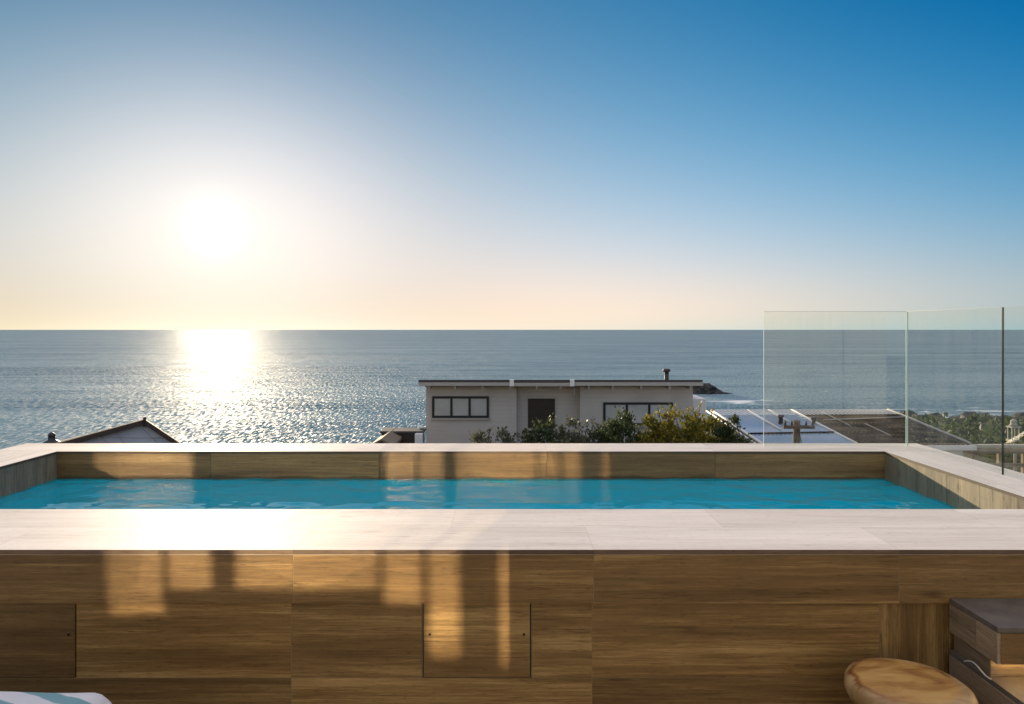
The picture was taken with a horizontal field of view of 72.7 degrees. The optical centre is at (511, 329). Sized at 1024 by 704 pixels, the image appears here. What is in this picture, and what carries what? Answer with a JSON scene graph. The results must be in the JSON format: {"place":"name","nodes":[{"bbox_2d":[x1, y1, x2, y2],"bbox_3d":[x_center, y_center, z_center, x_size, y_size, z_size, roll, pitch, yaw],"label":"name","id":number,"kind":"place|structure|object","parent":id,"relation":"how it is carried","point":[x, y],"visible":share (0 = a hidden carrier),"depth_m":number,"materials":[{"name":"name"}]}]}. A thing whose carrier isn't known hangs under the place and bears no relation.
{"place":"outdoors","nodes":[
{"label":"outdoors","id":0,"kind":"place"},
{"bbox_2d":[0,691,111,703],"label":"towel","id":1,"kind":"object","parent":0,"point":[7,697],"visible":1,"depth_m":2.09,"materials":[{"name":"fabric"}]},
{"bbox_2d":[0,330,1023,448],"bbox_3d":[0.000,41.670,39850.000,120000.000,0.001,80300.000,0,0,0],"label":"sea","id":2,"kind":"structure","parent":0,"point":[271,386],"depth_m":688.97,"materials":[{"name":"liquid"}]},
{"bbox_2d":[693,383,732,393],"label":"sea rock","id":3,"kind":"object","parent":2,"relation":"in","point":[707,388],"visible":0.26,"depth_m":447.94,"materials":[{"name":"grey stone"}]},
{"bbox_2d":[0,0,1023,329],"label":"sky","id":4,"kind":"structure","parent":0,"point":[165,164],"materials":[{"name":"blue"}]},
{"bbox_2d":[918,420,1021,472],"bbox_3d":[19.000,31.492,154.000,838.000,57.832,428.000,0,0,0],"label":"ground","id":5,"kind":"structure","parent":0,"point":[982,457],"depth_m":30.54,"materials":[{"name":"green plant"}]},
{"bbox_2d":[43,432,82,442],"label":"cottage","id":6,"kind":"structure","parent":5,"relation":"on","point":[51,437],"depth_m":26.32,"materials":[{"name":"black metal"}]},
{"bbox_2d":[57,417,179,442],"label":"gabled house","id":7,"kind":"structure","parent":5,"relation":"on","point":[143,430],"depth_m":23.74,"materials":[{"name":"metal"}]},
{"bbox_2d":[373,427,401,442],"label":"garden shed","id":8,"kind":"structure","parent":5,"relation":"on","point":[390,437],"depth_m":25.97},
{"bbox_2d":[380,426,426,442],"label":"outbuilding","id":9,"kind":"structure","parent":5,"relation":"on","point":[412,435],"depth_m":27.00,"materials":[{"name":"white paint"}]},
{"bbox_2d":[468,426,517,442],"bbox_3d":[-0.483,4.439,22.087,2.298,2.795,1.804,0,0,0],"label":"shrub","id":10,"kind":"object","parent":5,"relation":"on","point":[477,437],"visible":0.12,"depth_m":22.05,"materials":[{"name":"green plant"}]},
{"bbox_2d":[512,412,564,442],"bbox_3d":[0.841,4.269,22.505,2.505,3.179,2.466,0,0,19],"label":"shrub","id":11,"kind":"object","parent":5,"relation":"on","point":[547,431],"visible":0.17,"depth_m":22.28,"materials":[{"name":"green plant"}]},
{"bbox_2d":[418,369,705,442],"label":"grey house","id":12,"kind":"structure","parent":5,"relation":"on","point":[456,410],"depth_m":29.96,"materials":[{"name":"paint"}]},
{"bbox_2d":[430,396,489,419],"bbox_3d":[-2.219,3.381,29.924,2.572,1.007,0.128,0,0,0],"label":"window","id":13,"kind":"structure","parent":12,"relation":"in","point":[443,407],"depth_m":29.96,"materials":[{"name":"clear glass"}]},
{"bbox_2d":[603,402,672,426],"bbox_3d":[5.413,3.663,29.824,3.109,1.065,0.128,0,0,0],"label":"window","id":14,"kind":"structure","parent":12,"relation":"in","point":[639,409],"depth_m":29.86,"materials":[{"name":"black glass"}]},
{"bbox_2d":[553,414,624,442],"bbox_3d":[2.204,4.291,22.241,3.035,3.079,2.460,0,0,0],"label":"shrub","id":15,"kind":"object","parent":5,"relation":"on","point":[570,437],"visible":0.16,"depth_m":22.02,"materials":[{"name":"green plant"}]},
{"bbox_2d":[591,405,650,442],"bbox_3d":[3.514,4.058,21.647,2.055,3.455,2.377,0,0,44],"label":"shrub","id":16,"kind":"object","parent":5,"relation":"on","point":[613,423],"visible":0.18,"depth_m":21.50,"materials":[{"name":"green plant"}]},
{"bbox_2d":[629,401,691,442],"bbox_3d":[4.539,3.954,20.989,2.090,3.575,1.890,0,0,0],"label":"shrub","id":17,"kind":"object","parent":5,"relation":"on","point":[657,433],"visible":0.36,"depth_m":20.80,"materials":[{"name":"green plant"}]},
{"bbox_2d":[662,402,744,442],"bbox_3d":[5.625,3.902,20.359,2.645,3.575,2.296,0,0,0],"label":"shrub","id":18,"kind":"object","parent":5,"relation":"on","point":[694,430],"visible":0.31,"depth_m":20.13,"materials":[{"name":"green plant"}]},
{"bbox_2d":[707,414,753,442],"bbox_3d":[6.282,4.029,20.030,1.860,3.260,1.517,0,0,0],"label":"shrub","id":19,"kind":"object","parent":5,"relation":"on","point":[724,432],"visible":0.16,"depth_m":19.87,"materials":[{"name":"green plant"}]},
{"bbox_2d":[783,420,814,442],"bbox_3d":[7.218,4.183,17.595,0.785,3.775,0.270,0,0,0],"label":"utility pole","id":20,"kind":"object","parent":5,"relation":"on","point":[795,426],"visible":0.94,"depth_m":17.48,"materials":[{"name":"brown wood"}]},
{"bbox_2d":[706,408,976,455],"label":"metal roofed building","id":21,"kind":"structure","parent":5,"relation":"on","point":[887,425],"depth_m":22.04,"materials":[{"name":"white paint"}]},
{"bbox_2d":[900,410,1023,422],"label":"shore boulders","id":22,"kind":"object","parent":5,"relation":"on","point":[1013,416],"visible":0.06,"depth_m":285.03,"materials":[{"name":"grey stone"}]},
{"bbox_2d":[904,411,1023,471],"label":"coastal scrub","id":23,"kind":"object","parent":5,"relation":"on","point":[988,431],"visible":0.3,"depth_m":76.80,"materials":[{"name":"green plant"}]},
{"bbox_2d":[963,444,1023,472],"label":"timber fence","id":24,"kind":"object","parent":5,"relation":"on","point":[996,449],"visible":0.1,"depth_m":20.88,"materials":[{"name":"beige paint"}]},
{"bbox_2d":[1006,419,1021,470],"bbox_3d":[17.324,4.295,24.005,0.330,2.415,0.310,0,0,0],"label":"street lamp","id":25,"kind":"object","parent":5,"relation":"on","point":[1013,424],"visible":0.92,"depth_m":23.95,"materials":[{"name":"white metal"}]},
{"bbox_2d":[949,598,1023,703],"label":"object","id":26,"kind":"structure","parent":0,"point":[986,660],"depth_m":2.56,"materials":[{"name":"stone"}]},
{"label":"floor","id":27,"kind":"structure","parent":0,"visible":0},
{"bbox_2d":[0,443,1023,703],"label":"raised pool","id":28,"kind":"structure","parent":27,"relation":"on","point":[460,605],"depth_m":2.76,"materials":[{"name":"wood"}]},
{"bbox_2d":[0,478,956,508],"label":"pool water","id":29,"kind":"structure","parent":28,"relation":"in","point":[469,493],"depth_m":4.50,"materials":[{"name":"teal liquid"}]},
{"bbox_2d":[763,311,905,445],"bbox_3d":[2.400,0.368,5.167,1.059,1.004,0.008,0,0,0],"label":"glass panel","id":30,"kind":"object","parent":28,"relation":"on","point":[800,311],"visible":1,"depth_m":5.16,"materials":[{"name":"clear glass"}]},
{"bbox_2d":[907,307,1002,474],"bbox_3d":[2.940,0.368,4.668,0.008,1.004,1.001,0,0,0],"label":"glass panel","id":31,"kind":"object","parent":28,"relation":"on","point":[1002,380],"visible":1,"depth_m":4.17,"materials":[{"name":"clear glass"}]},
{"bbox_2d":[1003,306,1019,474],"bbox_3d":[2.940,0.368,3.630,0.008,1.004,1.062,0,0,0],"label":"glass panel","id":32,"kind":"object","parent":28,"relation":"on","point":[1003,388],"visible":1,"depth_m":4.16,"materials":[{"name":"clear glass"}]},
{"bbox_2d":[844,658,978,703],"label":"stool","id":33,"kind":"object","parent":27,"relation":"on","point":[881,681],"visible":1,"depth_m":2.43,"materials":[{"name":"brown wood"}]}
]}

